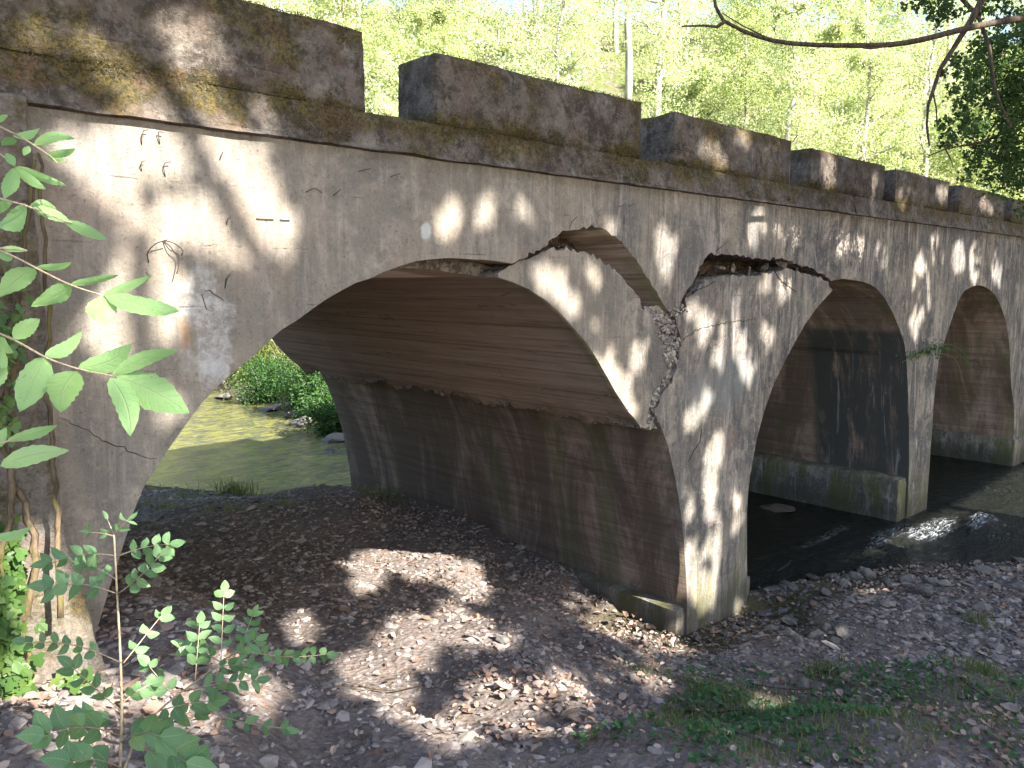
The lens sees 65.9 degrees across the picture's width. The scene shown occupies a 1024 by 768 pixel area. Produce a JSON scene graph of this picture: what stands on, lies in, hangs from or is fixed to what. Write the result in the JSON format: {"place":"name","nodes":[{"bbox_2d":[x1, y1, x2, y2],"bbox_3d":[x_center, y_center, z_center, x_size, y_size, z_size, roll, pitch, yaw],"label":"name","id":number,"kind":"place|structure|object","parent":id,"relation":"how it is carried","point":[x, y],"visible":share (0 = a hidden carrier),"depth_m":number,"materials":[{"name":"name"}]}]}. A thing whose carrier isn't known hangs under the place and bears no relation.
{"place":"outdoors","nodes":[
{"label":"outdoors","id":0,"kind":"place"},
{"bbox_2d":[0,6,1023,767],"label":"ground","id":1,"kind":"structure","parent":0,"point":[318,732],"depth_m":5.90,"materials":[{"name":"gravel"}]},
{"bbox_2d":[0,367,68,541],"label":"leafy sprig","id":2,"kind":"object","parent":1,"relation":"on","point":[27,456],"visible":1,"depth_m":0.91,"materials":[{"name":"green plant"}]},
{"bbox_2d":[0,318,188,435],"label":"leafy sprig","id":3,"kind":"object","parent":1,"relation":"on","point":[130,391],"visible":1,"depth_m":0.90,"materials":[{"name":"green plant"}]},
{"bbox_2d":[0,250,178,325],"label":"leafy sprig","id":4,"kind":"object","parent":3,"relation":"on","point":[102,310],"visible":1,"depth_m":0.95,"materials":[{"name":"green plant"}]},
{"bbox_2d":[0,198,105,251],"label":"leafy sprig","id":5,"kind":"object","parent":4,"relation":"on","point":[14,219],"visible":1,"depth_m":1.01,"materials":[{"name":"green plant"}]},
{"bbox_2d":[0,115,75,198],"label":"leafy sprig","id":6,"kind":"object","parent":5,"relation":"on","point":[11,181],"visible":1,"depth_m":0.95,"materials":[{"name":"green plant"}]},
{"bbox_2d":[11,510,187,767],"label":"ash sapling","id":7,"kind":"object","parent":1,"relation":"on","point":[161,737],"visible":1,"depth_m":2.21,"materials":[{"name":"green plant"}]},
{"bbox_2d":[146,576,161,585],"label":"river stone","id":8,"kind":"object","parent":1,"relation":"on","point":[154,581],"visible":0.69,"depth_m":5.51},
{"bbox_2d":[184,476,273,495],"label":"grass tuft","id":9,"kind":"object","parent":1,"relation":"on","point":[230,489],"visible":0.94,"depth_m":12.73,"materials":[{"name":"plant"}]},
{"bbox_2d":[124,580,338,767],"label":"ash sapling","id":10,"kind":"object","parent":1,"relation":"on","point":[200,756],"visible":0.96,"depth_m":2.60,"materials":[{"name":"green plant"}]},
{"bbox_2d":[211,341,278,393],"bbox_3d":[-9.021,-1.811,25.089,3.345,4.741,3.794,2,8,15],"label":"river bush","id":11,"kind":"object","parent":1,"relation":"on","point":[225,381],"visible":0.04,"depth_m":25.16,"materials":[{"name":"green plant"}]},
{"bbox_2d":[235,394,256,403],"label":"river stone","id":12,"kind":"object","parent":1,"relation":"on","point":[243,397],"visible":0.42,"depth_m":22.55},
{"bbox_2d":[223,346,296,405],"bbox_3d":[-7.030,-0.111,22.393,2.226,1.920,2.290,-7,10,-42],"label":"river bush","id":13,"kind":"object","parent":1,"relation":"on","point":[263,393],"visible":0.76,"depth_m":22.26,"materials":[{"name":"green plant"}]},
{"bbox_2d":[240,339,298,371],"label":"river bush","id":14,"kind":"object","parent":1,"relation":"on","point":[276,347],"visible":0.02,"depth_m":24.47,"materials":[{"name":"green plant"}]},
{"bbox_2d":[257,403,281,411],"bbox_3d":[-6.546,0.695,21.326,0.662,0.226,0.583,-14,11,-5],"label":"river stone","id":15,"kind":"object","parent":1,"relation":"on","point":[275,407],"visible":0.91,"depth_m":21.15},
{"bbox_2d":[251,0,314,15],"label":"woodland tree","id":16,"kind":"object","parent":1,"relation":"on","point":[287,4],"visible":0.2,"depth_m":41.90,"materials":[{"name":"green plant"}]},
{"bbox_2d":[263,354,321,415],"bbox_3d":[-5.292,-0.094,20.779,2.584,2.127,2.251,-7,10,-42],"label":"river bush","id":17,"kind":"object","parent":1,"relation":"on","point":[287,390],"visible":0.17,"depth_m":20.35,"materials":[{"name":"green plant"}]},
{"bbox_2d":[283,409,303,417],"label":"river stone","id":18,"kind":"object","parent":1,"relation":"on","point":[290,413],"visible":0.52,"depth_m":20.20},
{"bbox_2d":[289,416,312,426],"bbox_3d":[-5.075,0.952,19.167,0.564,0.288,0.510,-3,13,9],"label":"river stone","id":19,"kind":"object","parent":1,"relation":"on","point":[298,422],"visible":0.7,"depth_m":19.00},
{"bbox_2d":[276,357,329,421],"bbox_3d":[-4.681,-0.146,19.556,2.084,2.480,1.998,-7,10,-42],"label":"river bush","id":20,"kind":"object","parent":1,"relation":"on","point":[307,385],"visible":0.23,"depth_m":19.37,"materials":[{"name":"green plant"}]},
{"bbox_2d":[251,0,365,107],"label":"woodland tree","id":21,"kind":"object","parent":1,"relation":"on","point":[282,3],"visible":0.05,"depth_m":29.95,"materials":[{"name":"green plant"}]},
{"bbox_2d":[291,374,342,436],"bbox_3d":[-3.989,0.478,17.897,1.885,1.739,1.749,1,7,6],"label":"river bush","id":22,"kind":"object","parent":1,"relation":"on","point":[329,414],"visible":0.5,"depth_m":17.60,"materials":[{"name":"green plant"}]},
{"bbox_2d":[320,433,344,442],"bbox_3d":[-3.818,1.171,17.139,0.801,0.247,0.355,-12,4,-2],"label":"river stone","id":23,"kind":"object","parent":1,"relation":"on","point":[334,438],"visible":0.68,"depth_m":17.02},
{"bbox_2d":[256,0,418,97],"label":"woodland tree","id":24,"kind":"object","parent":1,"relation":"on","point":[336,11],"visible":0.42,"depth_m":36.96,"materials":[{"name":"green plant"}]},
{"bbox_2d":[358,684,422,690],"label":"fallen twig","id":25,"kind":"object","parent":1,"relation":"on","point":[365,686],"visible":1,"depth_m":4.92,"materials":[{"name":"wood"}]},
{"bbox_2d":[334,2,465,116],"bbox_3d":[-4.408,-7.745,28.383,5.994,11.040,8.407,-4,8,-28],"label":"woodland tree","id":26,"kind":"object","parent":1,"relation":"on","point":[385,62],"visible":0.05,"depth_m":27.22,"materials":[{"name":"green plant"}]},
{"bbox_2d":[365,45,464,115],"bbox_3d":[-5.008,-6.864,27.798,5.428,9.998,7.613,-10,13,-55],"label":"woodland tree","id":27,"kind":"object","parent":1,"relation":"on","point":[389,110],"visible":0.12,"depth_m":27.05,"materials":[{"name":"green plant"}]},
{"bbox_2d":[407,613,422,618],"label":"river stone","id":28,"kind":"object","parent":1,"relation":"on","point":[415,616],"visible":0.98,"depth_m":6.22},
{"bbox_2d":[365,0,505,114],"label":"woodland tree","id":29,"kind":"object","parent":1,"relation":"on","point":[438,15],"visible":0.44,"depth_m":32.74,"materials":[{"name":"green plant"}]},
{"bbox_2d":[366,0,520,78],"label":"woodland tree","id":30,"kind":"object","parent":1,"relation":"on","point":[461,15],"visible":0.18,"depth_m":35.85,"materials":[{"name":"green plant"}]},
{"bbox_2d":[380,0,506,19],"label":"woodland tree","id":31,"kind":"object","parent":1,"relation":"on","point":[421,1],"visible":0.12,"depth_m":49.99,"materials":[{"name":"green plant"}]},
{"bbox_2d":[444,0,502,38],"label":"woodland tree","id":32,"kind":"object","parent":1,"relation":"on","point":[472,10],"visible":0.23,"depth_m":44.48,"materials":[{"name":"green plant"}]},
{"bbox_2d":[429,0,551,80],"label":"woodland tree","id":33,"kind":"object","parent":1,"relation":"on","point":[500,52],"visible":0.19,"depth_m":28.07,"materials":[{"name":"green plant"}]},
{"bbox_2d":[495,633,510,644],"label":"river stone","id":34,"kind":"object","parent":1,"relation":"on","point":[501,639],"visible":0.92,"depth_m":5.86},
{"bbox_2d":[0,0,1023,683],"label":"arch bridge","id":35,"kind":"structure","parent":1,"relation":"on","point":[628,398],"depth_m":6.87,"materials":[{"name":"concrete"}]},
{"bbox_2d":[0,152,93,700],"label":"ivy","id":36,"kind":"object","parent":35,"relation":"attached to","point":[16,678],"visible":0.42,"depth_m":3.37,"materials":[{"name":"green plant"}]},
{"bbox_2d":[758,262,768,271],"bbox_3d":[2.681,-1.242,8.420,0.119,0.062,0.146,-54,14,-26],"label":"concrete chunk","id":37,"kind":"object","parent":35,"relation":"on","point":[763,267],"visible":0.94,"depth_m":8.39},
{"bbox_2d":[776,261,786,267],"bbox_3d":[2.923,-1.306,8.573,0.141,0.089,0.043,7,-6,-10],"label":"concrete chunk","id":38,"kind":"object","parent":35,"relation":"on","point":[782,264],"visible":0.98,"depth_m":8.56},
{"bbox_2d":[896,337,977,397],"bbox_3d":[6.006,-0.185,11.226,2.594,0.993,0.229,-5,9,-36],"label":"hanging weed","id":39,"kind":"object","parent":35,"relation":"attached to","point":[934,349],"visible":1,"depth_m":11.23,"materials":[{"name":"green plant"}]},
{"bbox_2d":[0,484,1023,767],"bbox_3d":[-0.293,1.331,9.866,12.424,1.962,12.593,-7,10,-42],"label":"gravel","id":40,"kind":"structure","parent":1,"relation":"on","point":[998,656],"depth_m":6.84,"materials":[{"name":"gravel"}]},
{"bbox_2d":[458,730,475,741],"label":"river stone","id":41,"kind":"object","parent":40,"relation":"on","point":[468,735],"visible":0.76,"depth_m":3.90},
{"bbox_2d":[0,494,1023,767],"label":"leaf litter","id":42,"kind":"object","parent":1,"relation":"on","point":[516,669],"visible":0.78,"depth_m":5.47,"materials":[{"name":"plant"}]},
{"bbox_2d":[452,0,634,87],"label":"woodland tree","id":43,"kind":"object","parent":1,"relation":"on","point":[534,16],"visible":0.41,"depth_m":36.59,"materials":[{"name":"green plant"}]},
{"bbox_2d":[496,0,610,86],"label":"poplar tree","id":44,"kind":"object","parent":1,"relation":"on","point":[565,5],"visible":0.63,"depth_m":32.04,"materials":[{"name":"green plant"}]},
{"bbox_2d":[511,0,625,92],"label":"woodland tree","id":45,"kind":"object","parent":1,"relation":"on","point":[561,68],"visible":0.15,"depth_m":28.85,"materials":[{"name":"green plant"}]},
{"bbox_2d":[564,615,577,621],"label":"river stone","id":46,"kind":"object","parent":1,"relation":"on","point":[572,618],"visible":0.89,"depth_m":7.09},
{"bbox_2d":[135,482,1023,767],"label":"grass","id":47,"kind":"structure","parent":1,"relation":"on","point":[671,706],"depth_m":4.97,"materials":[{"name":"plant"}]},
{"bbox_2d":[571,0,642,26],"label":"woodland tree","id":48,"kind":"object","parent":1,"relation":"on","point":[595,19],"visible":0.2,"depth_m":54.77,"materials":[{"name":"green plant"}]},
{"bbox_2d":[612,0,618,54],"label":"poplar tree","id":49,"kind":"object","parent":1,"relation":"on","point":[615,41],"visible":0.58,"depth_m":46.64,"materials":[{"name":"white plant"}]},
{"bbox_2d":[591,0,654,100],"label":"poplar tree","id":50,"kind":"object","parent":1,"relation":"on","point":[628,75],"visible":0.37,"depth_m":39.13,"materials":[{"name":"white plant"}]},
{"bbox_2d":[247,0,1022,370],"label":"undergrowth","id":51,"kind":"object","parent":1,"relation":"on","point":[605,56],"visible":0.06,"depth_m":46.40,"materials":[{"name":"green plant"}]},
{"bbox_2d":[615,654,672,678],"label":"grass tuft","id":52,"kind":"object","parent":1,"relation":"on","point":[643,670],"visible":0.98,"depth_m":6.09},
{"bbox_2d":[594,0,732,115],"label":"poplar tree","id":53,"kind":"object","parent":1,"relation":"on","point":[663,21],"visible":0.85,"depth_m":32.64,"materials":[{"name":"green plant"}]},
{"bbox_2d":[652,0,706,30],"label":"woodland tree","id":54,"kind":"object","parent":1,"relation":"on","point":[678,13],"visible":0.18,"depth_m":55.78,"materials":[{"name":"green plant"}]},
{"bbox_2d":[619,5,752,126],"bbox_3d":[6.671,-7.045,28.053,5.966,11.768,6.570,2,7,14],"label":"woodland tree","id":55,"kind":"object","parent":1,"relation":"on","point":[693,91],"visible":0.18,"depth_m":27.03,"materials":[{"name":"green plant"}]},
{"bbox_2d":[631,0,753,65],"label":"woodland tree","id":56,"kind":"object","parent":1,"relation":"on","point":[687,29],"visible":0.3,"depth_m":45.69,"materials":[{"name":"green plant"}]},
{"bbox_2d":[678,672,735,700],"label":"grass tuft","id":57,"kind":"object","parent":1,"relation":"on","point":[701,683],"visible":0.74,"depth_m":5.90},
{"bbox_2d":[684,706,742,712],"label":"fallen twig","id":58,"kind":"object","parent":1,"relation":"on","point":[707,710],"visible":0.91,"depth_m":5.38,"materials":[{"name":"brown plant"}]},
{"bbox_2d":[667,0,815,128],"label":"woodland tree","id":59,"kind":"object","parent":1,"relation":"on","point":[745,18],"visible":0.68,"depth_m":39.01,"materials":[{"name":"green plant"}]},
{"bbox_2d":[702,0,791,31],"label":"woodland tree","id":60,"kind":"object","parent":1,"relation":"on","point":[739,7],"visible":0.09,"depth_m":57.34,"materials":[{"name":"green plant"}]},
{"bbox_2d":[720,0,829,56],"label":"woodland tree","id":61,"kind":"object","parent":1,"relation":"on","point":[810,21],"visible":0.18,"depth_m":48.45,"materials":[{"name":"green plant"}]},
{"bbox_2d":[742,630,813,642],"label":"fallen twig","id":62,"kind":"object","parent":1,"relation":"on","point":[768,636],"visible":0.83,"depth_m":7.37,"materials":[{"name":"wood"}]},
{"bbox_2d":[551,653,1023,766],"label":"ground cover","id":63,"kind":"object","parent":1,"relation":"on","point":[792,708],"visible":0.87,"depth_m":5.21,"materials":[{"name":"green plant"}]},
{"bbox_2d":[780,628,796,635],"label":"river stone","id":64,"kind":"object","parent":1,"relation":"on","point":[788,631],"visible":0.84,"depth_m":7.52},
{"bbox_2d":[780,615,797,626],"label":"river stone","id":65,"kind":"object","parent":1,"relation":"on","point":[789,620],"visible":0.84,"depth_m":7.94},
{"bbox_2d":[704,0,890,159],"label":"poplar tree","id":66,"kind":"object","parent":1,"relation":"on","point":[796,103],"visible":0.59,"depth_m":26.61,"materials":[{"name":"green plant"}]},
{"bbox_2d":[795,635,803,643],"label":"river stone","id":67,"kind":"object","parent":1,"relation":"on","point":[799,639],"visible":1,"depth_m":7.30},
{"bbox_2d":[752,682,850,689],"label":"fallen twig","id":68,"kind":"object","parent":1,"relation":"on","point":[756,684],"visible":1,"depth_m":6.00,"materials":[{"name":"wood"}]},
{"bbox_2d":[795,676,809,691],"bbox_3d":[2.252,2.316,6.109,0.108,0.079,0.229,7,14,18],"label":"river stone","id":69,"kind":"object","parent":1,"relation":"on","point":[804,681],"visible":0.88,"depth_m":6.09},
{"bbox_2d":[806,573,818,579],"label":"river stone","id":70,"kind":"object","parent":1,"relation":"on","point":[810,576],"visible":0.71,"depth_m":9.26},
{"bbox_2d":[806,629,823,638],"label":"river stone","id":71,"kind":"object","parent":1,"relation":"on","point":[816,633],"visible":0.99,"depth_m":7.48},
{"bbox_2d":[786,652,861,681],"bbox_3d":[2.451,2.242,6.283,0.523,0.202,0.544,-7,10,-42],"label":"grass tuft","id":72,"kind":"object","parent":1,"relation":"on","point":[823,662],"visible":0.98,"depth_m":6.32,"materials":[{"name":"plant"}]},
{"bbox_2d":[820,587,831,595],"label":"river stone","id":73,"kind":"object","parent":1,"relation":"on","point":[825,591],"visible":0.96,"depth_m":8.59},
{"bbox_2d":[823,623,831,632],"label":"river stone","id":74,"kind":"object","parent":1,"relation":"on","point":[826,627],"visible":0.88,"depth_m":7.64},
{"bbox_2d":[735,0,924,165],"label":"woodland tree","id":75,"kind":"object","parent":1,"relation":"on","point":[837,32],"visible":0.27,"depth_m":33.57,"materials":[{"name":"green plant"}]},
{"bbox_2d":[762,0,923,104],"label":"woodland tree","id":76,"kind":"object","parent":1,"relation":"on","point":[833,11],"visible":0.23,"depth_m":40.57,"materials":[{"name":"green plant"}]},
{"bbox_2d":[834,624,852,637],"bbox_3d":[3.157,2.351,7.514,0.170,0.078,0.213,9,22,19],"label":"river stone","id":77,"kind":"object","parent":1,"relation":"on","point":[842,630],"visible":1,"depth_m":7.48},
{"bbox_2d":[838,577,849,586],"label":"river stone","id":78,"kind":"object","parent":1,"relation":"on","point":[843,581],"visible":0.87,"depth_m":8.90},
{"bbox_2d":[681,0,1023,219],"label":"alder tree","id":79,"kind":"object","parent":1,"relation":"on","point":[1010,106],"visible":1,"depth_m":7.25,"materials":[{"name":"green plant"}]},
{"bbox_2d":[849,571,863,581],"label":"river stone","id":80,"kind":"object","parent":1,"relation":"on","point":[855,576],"visible":0.96,"depth_m":9.02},
{"bbox_2d":[859,568,875,578],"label":"river stone","id":81,"kind":"object","parent":1,"relation":"on","point":[868,573],"visible":0.88,"depth_m":9.12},
{"bbox_2d":[823,0,916,55],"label":"woodland tree","id":82,"kind":"object","parent":1,"relation":"on","point":[893,17],"visible":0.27,"depth_m":48.39,"materials":[{"name":"green plant"}]},
{"bbox_2d":[799,0,946,172],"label":"poplar tree","id":83,"kind":"object","parent":1,"relation":"on","point":[866,30],"visible":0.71,"depth_m":27.22,"materials":[{"name":"green plant"}]},
{"bbox_2d":[813,60,936,176],"bbox_3d":[12.863,-6.771,29.076,5.962,10.679,5.414,4,9,32],"label":"woodland tree","id":84,"kind":"object","parent":1,"relation":"on","point":[906,162],"visible":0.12,"depth_m":28.45,"materials":[{"name":"green plant"}]},
{"bbox_2d":[879,600,896,607],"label":"river stone","id":85,"kind":"object","parent":1,"relation":"on","point":[886,603],"visible":1,"depth_m":8.05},
{"bbox_2d":[881,577,894,584],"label":"river stone","id":86,"kind":"object","parent":1,"relation":"on","point":[886,580],"visible":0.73,"depth_m":8.87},
{"bbox_2d":[864,0,930,37],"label":"woodland tree","id":87,"kind":"object","parent":1,"relation":"on","point":[892,14],"visible":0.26,"depth_m":58.16,"materials":[{"name":"green plant"}]},
{"bbox_2d":[898,574,917,582],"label":"river stone","id":88,"kind":"object","parent":1,"relation":"on","point":[908,578],"visible":0.81,"depth_m":8.90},
{"bbox_2d":[914,584,933,597],"bbox_3d":[4.385,2.214,8.378,0.198,0.136,0.176,-5,9,-34],"label":"river stone","id":89,"kind":"object","parent":1,"relation":"on","point":[925,591],"visible":0.92,"depth_m":8.33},
{"bbox_2d":[844,0,1006,176],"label":"woodland tree","id":90,"kind":"object","parent":1,"relation":"on","point":[931,60],"visible":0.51,"depth_m":36.14,"materials":[{"name":"green plant"}]},
{"bbox_2d":[921,577,937,585],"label":"river stone","id":91,"kind":"object","parent":1,"relation":"on","point":[928,580],"visible":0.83,"depth_m":8.59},
{"bbox_2d":[894,0,970,81],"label":"poplar tree","id":92,"kind":"object","parent":1,"relation":"on","point":[948,45],"visible":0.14,"depth_m":47.34,"materials":[{"name":"green plant"}]},
{"bbox_2d":[935,579,950,586],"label":"river stone","id":93,"kind":"object","parent":1,"relation":"on","point":[944,583],"visible":1,"depth_m":8.52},
{"bbox_2d":[897,0,990,112],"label":"poplar tree","id":94,"kind":"object","parent":1,"relation":"on","point":[927,62],"visible":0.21,"depth_m":43.30,"materials":[{"name":"green plant"}]},
{"bbox_2d":[895,0,1023,198],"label":"woodland tree","id":95,"kind":"object","parent":1,"relation":"on","point":[955,158],"visible":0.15,"depth_m":33.02,"materials":[{"name":"green plant"}]},
{"bbox_2d":[969,559,980,565],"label":"river stone","id":96,"kind":"object","parent":1,"relation":"on","point":[975,562],"visible":0.84,"depth_m":9.53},
{"bbox_2d":[938,651,1014,681],"bbox_3d":[3.720,2.255,6.275,0.614,0.238,0.419,-3,8,-26],"label":"grass tuft","id":97,"kind":"object","parent":1,"relation":"on","point":[986,669],"visible":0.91,"depth_m":6.26,"materials":[{"name":"plant"}]},
{"bbox_2d":[933,0,1019,45],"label":"woodland tree","id":98,"kind":"object","parent":1,"relation":"on","point":[961,22],"visible":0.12,"depth_m":58.61,"materials":[{"name":"green plant"}]},
{"bbox_2d":[956,607,1005,628],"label":"grass tuft","id":99,"kind":"object","parent":1,"relation":"on","point":[978,617],"visible":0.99,"depth_m":7.53,"materials":[{"name":"plant"}]},
{"bbox_2d":[971,601,992,610],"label":"river stone","id":100,"kind":"object","parent":1,"relation":"on","point":[979,605],"visible":1,"depth_m":7.82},
{"bbox_2d":[974,565,1001,575],"bbox_3d":[5.423,2.135,8.982,0.232,0.094,0.334,-4,13,-25],"label":"river stone","id":101,"kind":"object","parent":1,"relation":"on","point":[984,569],"visible":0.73,"depth_m":8.96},
{"bbox_2d":[954,0,1023,93],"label":"poplar tree","id":102,"kind":"object","parent":1,"relation":"on","point":[1017,4],"visible":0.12,"depth_m":42.88,"materials":[{"name":"green plant"}]},
{"bbox_2d":[989,582,1001,588],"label":"river stone","id":103,"kind":"object","parent":1,"relation":"on","point":[996,585],"visible":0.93,"depth_m":8.36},
{"bbox_2d":[1000,583,1014,588],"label":"river stone","id":104,"kind":"object","parent":1,"relation":"on","point":[1009,586],"visible":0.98,"depth_m":8.31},
{"bbox_2d":[1003,580,1023,590],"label":"river stone","id":105,"kind":"object","parent":1,"relation":"on","point":[1018,585],"visible":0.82,"depth_m":8.29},
{"bbox_2d":[1010,557,1023,563],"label":"river stone","id":106,"kind":"object","parent":1,"relation":"on","point":[1015,559],"visible":0.82,"depth_m":9.58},
{"bbox_2d":[146,391,1023,589],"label":"river water","id":107,"kind":"structure","parent":0,"point":[973,510],"depth_m":12.34,"materials":[{"name":"liquid"}]},
{"bbox_2d":[215,393,232,398],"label":"river stone","id":108,"kind":"object","parent":107,"relation":"in","point":[226,396],"visible":0.87,"depth_m":23.28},
{"bbox_2d":[759,504,795,511],"bbox_3d":[4.002,1.886,12.000,0.603,0.064,0.357,-3,12,24],"label":"river stone","id":109,"kind":"object","parent":107,"relation":"on","point":[778,508],"visible":0.98,"depth_m":11.95,"materials":[{"name":"stone"}]},
{"bbox_2d":[270,0,1023,44],"label":"sky","id":110,"kind":"structure","parent":0,"point":[504,1],"materials":[{"name":"white"}]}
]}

